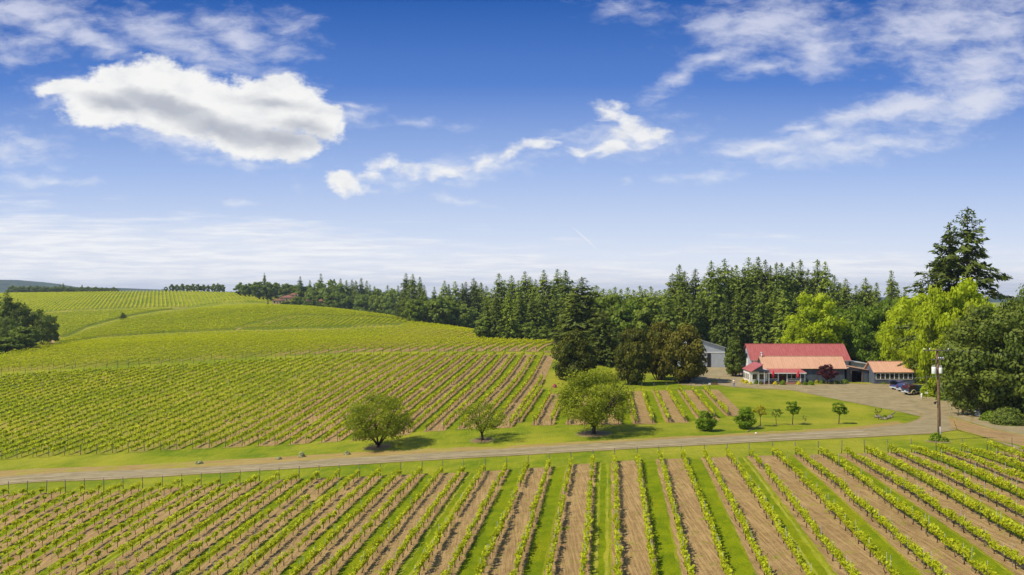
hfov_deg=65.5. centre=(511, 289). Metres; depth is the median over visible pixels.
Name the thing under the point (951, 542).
grapevine
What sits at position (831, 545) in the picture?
grapevine
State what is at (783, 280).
fir tree
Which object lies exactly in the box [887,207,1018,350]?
old fir tree
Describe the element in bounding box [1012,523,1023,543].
grapevine
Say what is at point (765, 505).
grapevine
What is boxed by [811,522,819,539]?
grapevine
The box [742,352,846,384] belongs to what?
tasting room
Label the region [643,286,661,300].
young fir tree
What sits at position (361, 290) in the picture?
fir tree
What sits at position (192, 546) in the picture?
grapevine
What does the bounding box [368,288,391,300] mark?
broadleaf tree
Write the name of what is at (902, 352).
maple tree
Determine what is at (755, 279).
fir tree
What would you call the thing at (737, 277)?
fir tree
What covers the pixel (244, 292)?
broadleaf tree
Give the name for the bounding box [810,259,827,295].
fir tree
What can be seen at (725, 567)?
grapevine
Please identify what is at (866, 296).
fir tree
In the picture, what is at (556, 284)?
fir tree
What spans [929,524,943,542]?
grapevine
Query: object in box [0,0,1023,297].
sky
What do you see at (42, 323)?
oak tree
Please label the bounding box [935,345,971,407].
oak tree
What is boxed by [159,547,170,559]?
grapevine
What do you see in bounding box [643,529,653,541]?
grapevine
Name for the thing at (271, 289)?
broadleaf tree
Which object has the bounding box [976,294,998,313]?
maple tree
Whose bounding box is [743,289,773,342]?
fir tree
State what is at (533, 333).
broadleaf tree
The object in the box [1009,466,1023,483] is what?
grapevine
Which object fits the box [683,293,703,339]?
fir tree
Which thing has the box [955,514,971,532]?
grapevine
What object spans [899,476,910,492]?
grapevine
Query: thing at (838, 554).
grapevine
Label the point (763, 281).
fir tree
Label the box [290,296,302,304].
garden tree
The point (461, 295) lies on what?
fir tree
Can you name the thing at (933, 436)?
weed
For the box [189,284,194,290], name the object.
hedgerow tree
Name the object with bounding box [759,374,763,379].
window
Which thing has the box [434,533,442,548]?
grapevine
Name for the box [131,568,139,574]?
grapevine
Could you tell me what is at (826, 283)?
fir tree
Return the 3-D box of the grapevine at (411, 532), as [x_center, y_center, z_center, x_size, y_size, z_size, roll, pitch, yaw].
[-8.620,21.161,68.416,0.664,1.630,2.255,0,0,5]
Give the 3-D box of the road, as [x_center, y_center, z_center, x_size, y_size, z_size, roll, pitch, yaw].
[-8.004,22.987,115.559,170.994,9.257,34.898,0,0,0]
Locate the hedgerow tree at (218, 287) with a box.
[214,283,221,291]
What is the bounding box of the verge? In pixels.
[0,421,902,476]
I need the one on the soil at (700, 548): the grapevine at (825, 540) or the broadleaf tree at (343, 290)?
the grapevine at (825, 540)
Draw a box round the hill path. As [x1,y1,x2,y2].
[36,324,402,346]
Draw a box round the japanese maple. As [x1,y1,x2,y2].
[816,364,838,383]
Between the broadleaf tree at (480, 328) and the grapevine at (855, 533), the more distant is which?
the broadleaf tree at (480, 328)
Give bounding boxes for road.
[0,412,974,484]
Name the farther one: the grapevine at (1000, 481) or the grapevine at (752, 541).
the grapevine at (1000, 481)
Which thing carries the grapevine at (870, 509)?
on the soil at (700, 548)
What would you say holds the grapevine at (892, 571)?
on the soil at (700, 548)
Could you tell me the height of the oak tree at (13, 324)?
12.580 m
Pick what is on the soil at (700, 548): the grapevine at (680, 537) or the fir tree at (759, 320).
the grapevine at (680, 537)
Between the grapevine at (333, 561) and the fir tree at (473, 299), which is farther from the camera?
the fir tree at (473, 299)
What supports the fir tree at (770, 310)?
on the ground at (816, 411)
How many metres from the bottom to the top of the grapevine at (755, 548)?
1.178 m
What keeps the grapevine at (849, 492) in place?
on the soil at (700, 548)
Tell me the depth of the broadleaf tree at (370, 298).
636.09 m
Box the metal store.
[849,360,865,367]
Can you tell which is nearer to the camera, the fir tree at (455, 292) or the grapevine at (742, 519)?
the grapevine at (742, 519)
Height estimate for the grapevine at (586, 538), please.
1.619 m
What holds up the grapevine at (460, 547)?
on the soil at (700, 548)
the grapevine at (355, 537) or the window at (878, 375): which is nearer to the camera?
the grapevine at (355, 537)
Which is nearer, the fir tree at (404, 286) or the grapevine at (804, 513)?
the grapevine at (804, 513)
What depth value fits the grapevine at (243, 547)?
69.81 m
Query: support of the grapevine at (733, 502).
on the soil at (700, 548)
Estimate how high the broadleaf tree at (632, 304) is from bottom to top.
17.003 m
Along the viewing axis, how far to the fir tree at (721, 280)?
259.45 m
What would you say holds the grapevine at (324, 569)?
on the soil at (700, 548)
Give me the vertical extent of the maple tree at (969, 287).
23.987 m
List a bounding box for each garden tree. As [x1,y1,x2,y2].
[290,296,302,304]
[301,294,317,305]
[323,300,338,307]
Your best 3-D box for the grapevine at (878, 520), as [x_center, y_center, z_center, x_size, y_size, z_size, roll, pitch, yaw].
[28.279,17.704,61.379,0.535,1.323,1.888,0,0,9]
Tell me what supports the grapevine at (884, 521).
on the soil at (700, 548)
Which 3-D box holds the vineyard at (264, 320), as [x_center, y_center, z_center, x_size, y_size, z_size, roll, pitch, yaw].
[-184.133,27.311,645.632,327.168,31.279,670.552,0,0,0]
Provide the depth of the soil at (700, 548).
77.25 m
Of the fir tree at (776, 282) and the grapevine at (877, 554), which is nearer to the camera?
the grapevine at (877, 554)
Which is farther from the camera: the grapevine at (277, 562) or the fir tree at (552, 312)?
the fir tree at (552, 312)
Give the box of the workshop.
[863,361,915,383]
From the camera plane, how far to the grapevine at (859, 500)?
65.86 m
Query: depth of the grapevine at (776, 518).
63.53 m
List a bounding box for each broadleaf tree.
[233,282,243,295]
[238,284,249,295]
[244,283,251,295]
[249,282,265,297]
[259,281,276,298]
[268,282,280,295]
[278,283,293,296]
[294,286,308,296]
[304,283,325,301]
[307,282,331,299]
[314,292,337,306]
[318,279,346,295]
[328,292,341,305]
[334,283,350,297]
[336,293,353,308]
[344,295,361,309]
[350,292,370,298]
[353,295,373,311]
[363,295,379,312]
[364,292,381,299]
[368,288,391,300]
[370,299,389,314]
[382,297,397,315]
[385,288,397,302]
[392,292,402,301]
[403,299,425,322]
[408,296,435,321]
[424,300,443,325]
[427,295,452,323]
[443,296,459,316]
[443,300,466,325]
[448,303,474,326]
[455,307,480,327]
[465,308,480,328]
[473,315,494,339]
[486,322,498,337]
[497,324,514,339]
[516,322,537,338]
[528,329,541,341]
[538,326,552,342]
[584,297,619,334]
[593,293,631,334]
[610,302,633,343]
[619,298,647,324]
[629,296,667,335]
[648,299,690,327]
[832,306,846,317]
[838,309,857,360]
[839,319,863,358]
[847,304,884,362]
[859,316,885,360]
[872,296,897,345]
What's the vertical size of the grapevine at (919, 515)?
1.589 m
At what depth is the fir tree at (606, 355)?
203.34 m
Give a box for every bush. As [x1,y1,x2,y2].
[695,410,718,430]
[732,406,756,428]
[919,382,935,396]
[934,389,954,400]
[978,410,994,420]
[989,406,1023,425]
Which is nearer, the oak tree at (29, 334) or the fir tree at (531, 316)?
the oak tree at (29, 334)
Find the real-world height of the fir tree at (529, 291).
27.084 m
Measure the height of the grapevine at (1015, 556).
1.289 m
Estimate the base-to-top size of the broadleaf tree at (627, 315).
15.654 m
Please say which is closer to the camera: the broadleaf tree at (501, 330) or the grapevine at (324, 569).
the grapevine at (324, 569)
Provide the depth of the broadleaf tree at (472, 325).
422.51 m
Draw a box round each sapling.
[752,405,767,425]
[771,409,783,424]
[785,401,801,424]
[831,402,848,423]
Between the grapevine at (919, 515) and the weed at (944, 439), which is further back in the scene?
the weed at (944, 439)
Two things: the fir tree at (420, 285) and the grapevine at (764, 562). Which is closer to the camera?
the grapevine at (764, 562)
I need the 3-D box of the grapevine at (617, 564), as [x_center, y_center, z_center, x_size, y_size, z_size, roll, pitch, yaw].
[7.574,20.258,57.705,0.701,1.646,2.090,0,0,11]
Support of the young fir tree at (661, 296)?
on the ground at (816, 411)
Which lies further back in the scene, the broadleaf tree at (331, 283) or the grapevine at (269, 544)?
the broadleaf tree at (331, 283)
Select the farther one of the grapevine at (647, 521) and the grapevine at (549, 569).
the grapevine at (647, 521)
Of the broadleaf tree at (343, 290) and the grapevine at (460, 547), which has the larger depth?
the broadleaf tree at (343, 290)
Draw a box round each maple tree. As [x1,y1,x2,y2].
[550,328,600,378]
[613,326,652,384]
[645,320,680,379]
[659,322,708,382]
[780,320,809,342]
[783,292,851,344]
[875,298,911,360]
[881,293,926,379]
[896,322,919,382]
[909,284,962,394]
[925,277,985,366]
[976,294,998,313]
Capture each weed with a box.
[928,432,941,441]
[940,437,948,441]
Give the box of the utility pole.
[923,348,949,434]
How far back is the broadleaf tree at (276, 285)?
723.60 m
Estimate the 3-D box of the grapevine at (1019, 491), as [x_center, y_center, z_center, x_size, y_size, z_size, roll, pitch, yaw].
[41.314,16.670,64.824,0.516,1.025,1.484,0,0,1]
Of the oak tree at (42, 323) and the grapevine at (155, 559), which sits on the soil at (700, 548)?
the grapevine at (155, 559)
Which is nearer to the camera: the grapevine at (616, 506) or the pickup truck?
the grapevine at (616, 506)
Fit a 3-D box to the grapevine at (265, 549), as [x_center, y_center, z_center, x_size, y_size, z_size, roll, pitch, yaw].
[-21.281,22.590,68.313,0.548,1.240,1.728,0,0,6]
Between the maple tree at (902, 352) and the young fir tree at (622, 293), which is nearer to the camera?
the maple tree at (902, 352)
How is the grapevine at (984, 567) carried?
on the soil at (700, 548)
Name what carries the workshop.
on the yard at (885, 396)
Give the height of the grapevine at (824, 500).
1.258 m
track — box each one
[0,431,863,479]
[948,416,1023,445]
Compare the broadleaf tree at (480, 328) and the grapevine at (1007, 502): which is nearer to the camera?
the grapevine at (1007, 502)
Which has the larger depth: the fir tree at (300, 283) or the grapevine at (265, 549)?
the fir tree at (300, 283)
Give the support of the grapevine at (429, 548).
on the soil at (700, 548)
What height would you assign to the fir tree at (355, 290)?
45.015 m
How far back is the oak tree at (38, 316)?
310.83 m
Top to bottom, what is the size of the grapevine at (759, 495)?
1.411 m
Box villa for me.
[272,293,323,304]
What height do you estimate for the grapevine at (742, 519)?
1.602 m
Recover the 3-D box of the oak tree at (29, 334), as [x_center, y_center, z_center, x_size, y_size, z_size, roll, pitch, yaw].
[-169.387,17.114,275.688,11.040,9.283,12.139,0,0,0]
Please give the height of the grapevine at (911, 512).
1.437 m
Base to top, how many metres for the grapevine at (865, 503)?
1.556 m
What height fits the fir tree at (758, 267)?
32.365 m
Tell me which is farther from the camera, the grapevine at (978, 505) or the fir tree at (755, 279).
the fir tree at (755, 279)
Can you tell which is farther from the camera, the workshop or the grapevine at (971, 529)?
the workshop
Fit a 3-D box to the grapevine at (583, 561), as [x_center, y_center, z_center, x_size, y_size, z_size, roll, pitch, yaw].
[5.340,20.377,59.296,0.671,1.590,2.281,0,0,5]
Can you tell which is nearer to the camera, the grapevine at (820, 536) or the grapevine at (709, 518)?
the grapevine at (820, 536)
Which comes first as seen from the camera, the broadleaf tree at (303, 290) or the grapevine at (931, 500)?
the grapevine at (931, 500)
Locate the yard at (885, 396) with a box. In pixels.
[681,366,1023,451]
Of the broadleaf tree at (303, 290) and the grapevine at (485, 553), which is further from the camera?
the broadleaf tree at (303, 290)
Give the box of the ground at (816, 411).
[0,291,1021,574]
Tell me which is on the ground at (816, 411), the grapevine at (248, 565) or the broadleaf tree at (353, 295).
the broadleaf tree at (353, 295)
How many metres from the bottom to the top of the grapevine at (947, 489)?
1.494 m
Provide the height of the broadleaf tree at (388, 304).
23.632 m
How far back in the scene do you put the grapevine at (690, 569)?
55.55 m
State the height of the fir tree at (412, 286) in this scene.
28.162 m
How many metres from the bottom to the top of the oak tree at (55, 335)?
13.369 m
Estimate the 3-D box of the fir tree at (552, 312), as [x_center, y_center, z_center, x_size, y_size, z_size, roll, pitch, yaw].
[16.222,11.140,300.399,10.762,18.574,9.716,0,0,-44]
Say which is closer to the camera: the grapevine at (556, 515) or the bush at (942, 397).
the grapevine at (556, 515)
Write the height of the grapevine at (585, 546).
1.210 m
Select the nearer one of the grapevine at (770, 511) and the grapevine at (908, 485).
the grapevine at (770, 511)
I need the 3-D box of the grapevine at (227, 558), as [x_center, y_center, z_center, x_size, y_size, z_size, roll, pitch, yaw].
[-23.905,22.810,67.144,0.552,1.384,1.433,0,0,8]
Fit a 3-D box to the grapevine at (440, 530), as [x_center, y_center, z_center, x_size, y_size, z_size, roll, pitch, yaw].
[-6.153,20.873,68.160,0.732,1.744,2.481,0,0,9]
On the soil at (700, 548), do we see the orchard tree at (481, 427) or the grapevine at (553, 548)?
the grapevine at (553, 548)
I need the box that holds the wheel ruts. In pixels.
[2,454,1020,574]
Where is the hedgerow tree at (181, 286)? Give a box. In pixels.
[179,284,184,290]
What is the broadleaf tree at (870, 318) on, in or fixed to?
on the ground at (816, 411)
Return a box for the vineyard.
[0,290,1023,574]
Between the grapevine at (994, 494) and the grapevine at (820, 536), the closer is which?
the grapevine at (820, 536)
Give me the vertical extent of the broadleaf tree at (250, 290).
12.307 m
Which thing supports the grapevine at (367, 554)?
on the soil at (700, 548)
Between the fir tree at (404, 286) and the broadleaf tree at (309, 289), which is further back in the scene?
the broadleaf tree at (309, 289)
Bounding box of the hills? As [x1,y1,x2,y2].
[0,280,1019,301]
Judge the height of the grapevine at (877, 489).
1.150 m
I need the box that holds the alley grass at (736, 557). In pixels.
[0,325,1023,574]
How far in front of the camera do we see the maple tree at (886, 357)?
185.53 m
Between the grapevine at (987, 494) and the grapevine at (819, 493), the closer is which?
the grapevine at (987, 494)
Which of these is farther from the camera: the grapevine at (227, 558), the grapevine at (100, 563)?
the grapevine at (100, 563)
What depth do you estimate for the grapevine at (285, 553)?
66.42 m
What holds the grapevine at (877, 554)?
on the soil at (700, 548)
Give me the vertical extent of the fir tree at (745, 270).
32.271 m
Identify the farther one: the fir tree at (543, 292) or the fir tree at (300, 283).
the fir tree at (300, 283)
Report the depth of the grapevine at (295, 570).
61.96 m
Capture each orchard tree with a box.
[341,391,418,447]
[456,400,510,439]
[552,366,640,433]
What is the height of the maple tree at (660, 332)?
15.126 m
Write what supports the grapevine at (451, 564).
on the soil at (700, 548)
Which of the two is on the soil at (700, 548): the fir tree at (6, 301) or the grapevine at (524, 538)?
the grapevine at (524, 538)
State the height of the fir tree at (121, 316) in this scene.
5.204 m
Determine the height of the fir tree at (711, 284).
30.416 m
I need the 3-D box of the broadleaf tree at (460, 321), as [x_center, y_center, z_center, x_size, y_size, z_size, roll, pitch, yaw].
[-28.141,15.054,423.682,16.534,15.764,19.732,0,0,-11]
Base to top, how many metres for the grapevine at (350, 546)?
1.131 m
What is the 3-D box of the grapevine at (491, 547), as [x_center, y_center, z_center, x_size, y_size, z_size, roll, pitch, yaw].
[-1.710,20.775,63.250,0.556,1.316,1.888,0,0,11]
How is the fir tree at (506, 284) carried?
on the ground at (816, 411)
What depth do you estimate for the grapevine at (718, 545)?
59.28 m
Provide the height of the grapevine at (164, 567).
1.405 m
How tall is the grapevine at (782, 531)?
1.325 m
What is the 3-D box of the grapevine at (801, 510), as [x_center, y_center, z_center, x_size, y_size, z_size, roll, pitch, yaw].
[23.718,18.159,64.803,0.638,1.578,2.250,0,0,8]
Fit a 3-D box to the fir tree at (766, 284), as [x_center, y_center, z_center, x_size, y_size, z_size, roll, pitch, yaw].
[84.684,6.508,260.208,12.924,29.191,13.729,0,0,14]
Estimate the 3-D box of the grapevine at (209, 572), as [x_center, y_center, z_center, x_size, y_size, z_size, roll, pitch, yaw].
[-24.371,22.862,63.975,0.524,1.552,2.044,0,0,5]
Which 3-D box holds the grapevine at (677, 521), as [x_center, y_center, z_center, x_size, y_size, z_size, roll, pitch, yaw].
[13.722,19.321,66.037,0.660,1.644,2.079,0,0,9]
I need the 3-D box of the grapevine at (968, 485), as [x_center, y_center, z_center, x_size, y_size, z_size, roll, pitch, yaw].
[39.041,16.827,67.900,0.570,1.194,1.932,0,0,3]
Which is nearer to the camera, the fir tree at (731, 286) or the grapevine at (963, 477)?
the grapevine at (963, 477)
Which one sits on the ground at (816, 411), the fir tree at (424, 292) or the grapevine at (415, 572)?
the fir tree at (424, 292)
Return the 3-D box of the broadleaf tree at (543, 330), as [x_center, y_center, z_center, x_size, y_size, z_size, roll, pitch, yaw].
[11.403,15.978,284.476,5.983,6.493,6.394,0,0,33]
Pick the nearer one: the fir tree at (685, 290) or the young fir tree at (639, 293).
the fir tree at (685, 290)
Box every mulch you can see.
[362,444,393,450]
[468,437,496,443]
[574,430,613,437]
[923,440,952,442]
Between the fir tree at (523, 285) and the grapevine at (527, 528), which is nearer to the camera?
the grapevine at (527, 528)
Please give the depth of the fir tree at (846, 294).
272.92 m
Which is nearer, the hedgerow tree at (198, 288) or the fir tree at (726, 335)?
the fir tree at (726, 335)
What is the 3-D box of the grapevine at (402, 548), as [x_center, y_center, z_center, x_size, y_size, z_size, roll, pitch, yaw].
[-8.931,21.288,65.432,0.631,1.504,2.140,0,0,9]
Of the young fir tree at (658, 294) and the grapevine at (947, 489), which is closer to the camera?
the grapevine at (947, 489)
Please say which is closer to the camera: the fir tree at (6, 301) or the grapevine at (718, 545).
the grapevine at (718, 545)
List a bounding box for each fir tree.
[0,290,18,329]
[118,312,126,319]
[295,278,303,296]
[343,280,351,292]
[351,281,358,295]
[358,278,365,293]
[393,273,410,319]
[398,274,419,320]
[417,277,422,296]
[419,285,427,299]
[430,287,437,299]
[439,281,447,297]
[444,284,452,301]
[451,281,459,301]
[456,283,469,307]
[460,281,469,302]
[467,278,484,312]
[476,283,484,311]
[479,285,490,313]
[480,297,490,332]
[481,289,494,316]
[485,297,506,340]
[487,273,512,324]
[496,291,522,339]
[501,280,513,311]
[506,275,526,322]
[512,281,528,321]
[514,294,527,340]
[520,271,530,315]
[522,277,534,309]
[525,296,539,336]
[526,270,555,325]
[528,279,538,320]
[534,295,551,337]
[541,277,616,350]
[543,281,558,326]
[546,295,560,339]
[549,269,562,299]
[550,295,567,340]
[556,270,573,301]
[557,291,584,339]
[583,310,618,365]
[592,285,609,308]
[601,288,608,298]
[608,287,622,304]
[618,289,626,303]
[623,287,631,302]
[629,290,637,300]
[634,285,646,304]
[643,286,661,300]
[653,290,663,301]
[657,292,677,333]
[658,289,665,303]
[662,273,678,301]
[671,264,688,303]
[671,289,690,330]
[672,271,695,315]
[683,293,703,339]
[685,269,702,305]
[693,292,710,340]
[694,276,706,316]
[695,260,727,341]
[703,289,724,343]
[707,267,729,320]
[710,296,739,351]
[717,259,731,295]
[725,267,743,320]
[726,265,740,298]
[728,290,748,349]
[729,268,754,321]
[740,292,756,345]
[741,257,756,287]
[741,264,764,323]
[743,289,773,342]
[747,256,762,299]
[751,260,773,339]
[762,262,789,332]
[762,265,775,301]
[762,294,778,342]
[766,290,792,342]
[774,263,794,313]
[783,267,796,310]
[785,262,801,304]
[788,292,800,326]
[794,259,808,296]
[795,289,811,327]
[797,268,816,310]
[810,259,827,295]
[816,261,835,300]
[826,275,844,309]
[839,279,854,310]
[848,286,862,311]
[859,277,878,311]
[871,282,881,306]
[883,270,900,306]
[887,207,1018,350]
[893,282,901,298]
[895,222,989,368]
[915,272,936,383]
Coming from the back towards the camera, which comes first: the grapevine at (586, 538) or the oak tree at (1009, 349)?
the oak tree at (1009, 349)
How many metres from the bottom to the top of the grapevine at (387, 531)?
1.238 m
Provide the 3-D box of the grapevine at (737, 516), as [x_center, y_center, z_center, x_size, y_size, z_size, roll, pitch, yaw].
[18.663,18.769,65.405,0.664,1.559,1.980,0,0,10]
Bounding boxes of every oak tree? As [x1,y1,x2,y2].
[0,317,21,343]
[0,336,23,352]
[1,299,36,336]
[7,326,44,349]
[15,308,55,338]
[34,314,57,344]
[39,314,59,343]
[930,304,1023,414]
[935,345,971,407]
[977,283,1023,417]
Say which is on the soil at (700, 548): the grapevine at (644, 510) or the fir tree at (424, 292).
the grapevine at (644, 510)
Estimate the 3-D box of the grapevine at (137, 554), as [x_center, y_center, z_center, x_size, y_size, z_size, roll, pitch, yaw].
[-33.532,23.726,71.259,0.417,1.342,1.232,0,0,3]
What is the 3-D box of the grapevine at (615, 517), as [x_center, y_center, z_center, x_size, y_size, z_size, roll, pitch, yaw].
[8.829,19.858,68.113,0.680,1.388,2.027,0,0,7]
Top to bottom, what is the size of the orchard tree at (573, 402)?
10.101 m
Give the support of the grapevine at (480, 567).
on the soil at (700, 548)
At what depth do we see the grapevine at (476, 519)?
70.80 m
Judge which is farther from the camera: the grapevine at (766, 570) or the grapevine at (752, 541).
the grapevine at (752, 541)
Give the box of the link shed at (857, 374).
[844,365,867,381]
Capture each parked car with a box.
[889,380,906,388]
[896,383,912,390]
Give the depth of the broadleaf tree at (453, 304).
419.44 m
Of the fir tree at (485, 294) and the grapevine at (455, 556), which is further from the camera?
the fir tree at (485, 294)
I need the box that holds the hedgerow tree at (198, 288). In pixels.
[195,284,201,291]
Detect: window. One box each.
[752,374,756,379]
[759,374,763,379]
[876,373,880,378]
[885,373,889,378]
[894,373,898,378]
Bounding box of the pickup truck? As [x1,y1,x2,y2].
[901,384,922,394]
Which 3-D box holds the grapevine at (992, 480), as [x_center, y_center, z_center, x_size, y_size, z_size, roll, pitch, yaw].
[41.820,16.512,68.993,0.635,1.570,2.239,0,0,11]
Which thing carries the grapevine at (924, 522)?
on the soil at (700, 548)
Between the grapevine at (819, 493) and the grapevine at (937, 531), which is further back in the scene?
the grapevine at (819, 493)
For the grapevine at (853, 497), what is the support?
on the soil at (700, 548)
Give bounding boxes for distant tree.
[7,285,15,291]
[14,286,24,291]
[25,285,34,292]
[38,286,49,291]
[46,287,55,291]
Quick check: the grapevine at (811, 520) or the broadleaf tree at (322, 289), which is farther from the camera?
the broadleaf tree at (322, 289)
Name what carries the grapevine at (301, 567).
on the soil at (700, 548)
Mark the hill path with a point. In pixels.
(278, 330)
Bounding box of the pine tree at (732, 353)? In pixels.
[723,336,745,376]
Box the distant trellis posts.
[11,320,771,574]
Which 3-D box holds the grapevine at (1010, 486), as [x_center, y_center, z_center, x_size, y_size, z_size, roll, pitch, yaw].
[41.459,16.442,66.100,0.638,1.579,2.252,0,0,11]
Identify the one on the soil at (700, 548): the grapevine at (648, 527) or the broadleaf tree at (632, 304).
the grapevine at (648, 527)
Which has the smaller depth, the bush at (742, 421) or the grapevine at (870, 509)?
the grapevine at (870, 509)
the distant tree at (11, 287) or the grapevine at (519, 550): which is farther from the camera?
the distant tree at (11, 287)
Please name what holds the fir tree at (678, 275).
on the ground at (816, 411)
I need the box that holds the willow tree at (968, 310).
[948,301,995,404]
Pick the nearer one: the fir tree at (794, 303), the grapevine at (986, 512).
the grapevine at (986, 512)
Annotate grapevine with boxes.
[19,567,30,574]
[57,567,66,574]
[68,560,81,572]
[84,563,96,574]
[95,557,105,569]
[101,570,112,574]
[113,558,125,574]
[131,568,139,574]
[134,550,141,561]
[138,557,150,572]
[150,553,158,564]
[154,562,173,574]
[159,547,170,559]
[175,549,187,563]
[182,540,197,557]
[184,564,197,574]
[194,555,206,570]
[203,568,213,574]
[205,548,213,562]
[212,543,222,554]
[212,559,223,574]
[224,553,233,567]
[234,566,243,574]
[240,541,247,554]
[243,561,253,573]
[246,550,262,566]
[247,534,257,548]
[258,546,268,559]
[265,539,274,552]
[266,564,272,574]
[271,555,282,570]
[274,533,285,547]
[281,549,289,565]
[286,545,294,558]
[288,566,298,574]
[297,561,304,573]
[301,534,309,545]
[301,556,310,569]
[309,546,320,562]
[316,543,324,556]
[318,564,327,574]
[325,529,335,543]
[326,556,337,574]
[331,551,340,567]
[338,543,347,560]
[345,541,352,554]
[351,533,359,548]
[351,564,359,574]
[358,558,368,572]
[360,548,372,564]
[371,535,381,552]
[378,570,386,574]
[381,527,391,540]
[381,558,393,574]
[393,551,400,563]
[397,542,407,556]
[401,534,410,550]
[408,527,416,544]
[412,568,420,574]
[414,558,424,574]
[416,520,421,532]
[421,550,430,569]
[423,543,432,561]
[433,525,444,535]
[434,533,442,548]
[440,521,448,536]
[448,558,454,568]
[452,550,459,567]
[454,543,463,560]
[461,533,468,545]
[466,528,471,538]
[467,520,475,535]
[472,517,479,529]
[474,558,485,574]
[481,543,490,565]
[488,543,494,558]
[489,529,498,540]
[489,536,495,552]
[495,524,501,540]
[499,511,507,527]
[513,553,520,571]
[514,546,522,558]
[517,541,523,555]
[520,533,528,550]
[524,523,529,535]
[530,511,534,526]
[545,554,553,568]
[546,563,552,573]
[549,542,555,557]
[550,534,557,546]
[554,510,561,520]
[554,523,560,534]
[579,551,587,569]
[581,542,589,550]
[583,532,590,544]
[584,513,593,527]
[584,518,590,534]
[611,513,618,522]
[611,558,620,574]
[612,540,620,548]
[613,502,619,511]
[613,528,621,542]
[614,518,619,529]
[615,545,623,558]
[642,505,648,514]
[643,512,649,522]
[643,517,649,528]
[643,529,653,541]
[645,524,652,531]
[647,542,654,554]
[648,552,655,563]
[650,560,657,571]
[650,567,657,574]
[671,504,678,519]
[675,513,680,531]
[677,533,687,544]
[680,541,687,557]
[681,549,689,562]
[683,557,690,573]
[687,563,695,574]
[699,496,704,511]
[701,502,707,509]
[702,507,709,522]
[704,511,713,527]
[709,519,715,530]
[711,530,718,548]
[715,537,722,556]
[719,553,727,570]
[720,561,730,574]
[724,487,731,504]
[727,494,735,509]
[729,496,738,515]
[731,505,739,520]
[736,510,743,526]
[738,515,748,532]
[742,520,749,539]
[746,531,753,546]
[747,535,756,552]
[751,544,761,560]
[753,486,762,502]
[755,551,764,568]
[756,492,765,507]
[759,496,765,512]
[759,553,768,574]
[760,501,771,518]
[763,563,773,574]
[767,506,776,524]
[771,513,780,530]
[775,521,781,536]
[777,526,789,542]
[782,532,791,549]
[783,486,791,500]
[787,495,800,510]
[787,541,796,557]
[793,547,801,560]
[794,501,802,516]
[796,559,807,571]
[799,507,808,521]
[801,510,811,527]
[802,562,810,574]
[808,519,815,533]
[809,484,822,498]
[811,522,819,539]
[816,488,824,503]
[817,530,826,546]
[821,494,827,507]
[822,537,835,553]
[825,500,832,513]
[826,542,835,560]
[828,501,842,518]
[833,548,844,568]
[834,508,845,523]
[839,478,849,496]
[839,555,855,574]
[840,516,849,530]
[845,488,851,501]
[845,563,860,574]
[846,520,857,536]
[850,492,858,505]
[853,529,860,543]
[856,530,871,550]
[857,497,863,510]
[861,500,870,515]
[863,538,876,556]
[865,475,872,488]
[865,505,880,521]
[869,481,877,493]
[873,511,882,527]
[873,548,885,564]
[875,485,882,497]
[878,552,893,573]
[879,490,889,503]
[879,516,892,532]
[887,494,895,508]
[887,524,898,539]
[887,567,898,574]
[893,475,902,488]
[894,498,902,512]
[895,532,903,546]
[896,501,912,518]
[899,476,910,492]
[902,535,914,554]
[906,482,916,496]
[908,508,917,523]
[910,482,925,501]
[910,543,922,560]
[915,510,928,529]
[915,549,933,568]
[917,492,930,505]
[919,518,934,536]
[923,475,929,484]
[925,492,938,510]
[925,556,946,574]
[927,473,938,490]
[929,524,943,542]
[934,480,944,494]
[934,502,942,515]
[934,567,950,574]
[939,482,955,498]
[940,534,950,549]
[942,505,951,521]
[946,508,959,526]
[947,536,962,556]
[950,469,962,485]
[951,492,958,500]
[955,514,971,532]
[955,543,975,564]
[956,474,973,489]
[956,491,969,508]
[964,479,973,492]
[965,499,978,513]
[966,524,980,539]
[967,558,979,572]
[972,501,984,518]
[973,483,985,497]
[977,527,990,546]
[978,468,992,483]
[978,560,997,574]
[981,488,992,501]
[981,508,995,524]
[987,474,998,487]
[987,489,1002,506]
[988,538,999,553]
[991,514,1007,530]
[992,476,1010,491]
[996,543,1010,560]
[997,494,1012,511]
[999,517,1018,536]
[1004,481,1017,495]
[1004,548,1023,568]
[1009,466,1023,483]
[1010,500,1022,516]
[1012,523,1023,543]
[1013,488,1023,499]
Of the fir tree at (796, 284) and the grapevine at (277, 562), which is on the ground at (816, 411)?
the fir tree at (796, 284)
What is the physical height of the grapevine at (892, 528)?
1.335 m
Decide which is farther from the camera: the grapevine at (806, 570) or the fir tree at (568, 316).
the fir tree at (568, 316)
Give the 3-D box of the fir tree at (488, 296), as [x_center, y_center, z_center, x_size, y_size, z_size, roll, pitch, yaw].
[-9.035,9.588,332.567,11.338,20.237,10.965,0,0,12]
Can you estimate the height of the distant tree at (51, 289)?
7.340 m
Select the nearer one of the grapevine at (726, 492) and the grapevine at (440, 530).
the grapevine at (440, 530)
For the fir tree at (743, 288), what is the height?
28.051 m
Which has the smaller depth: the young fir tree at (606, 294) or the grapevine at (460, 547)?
the grapevine at (460, 547)
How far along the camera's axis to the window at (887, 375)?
170.30 m
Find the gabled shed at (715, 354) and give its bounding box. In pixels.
[678,340,725,366]
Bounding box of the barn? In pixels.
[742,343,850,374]
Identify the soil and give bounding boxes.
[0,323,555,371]
[0,354,1023,574]
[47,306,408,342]

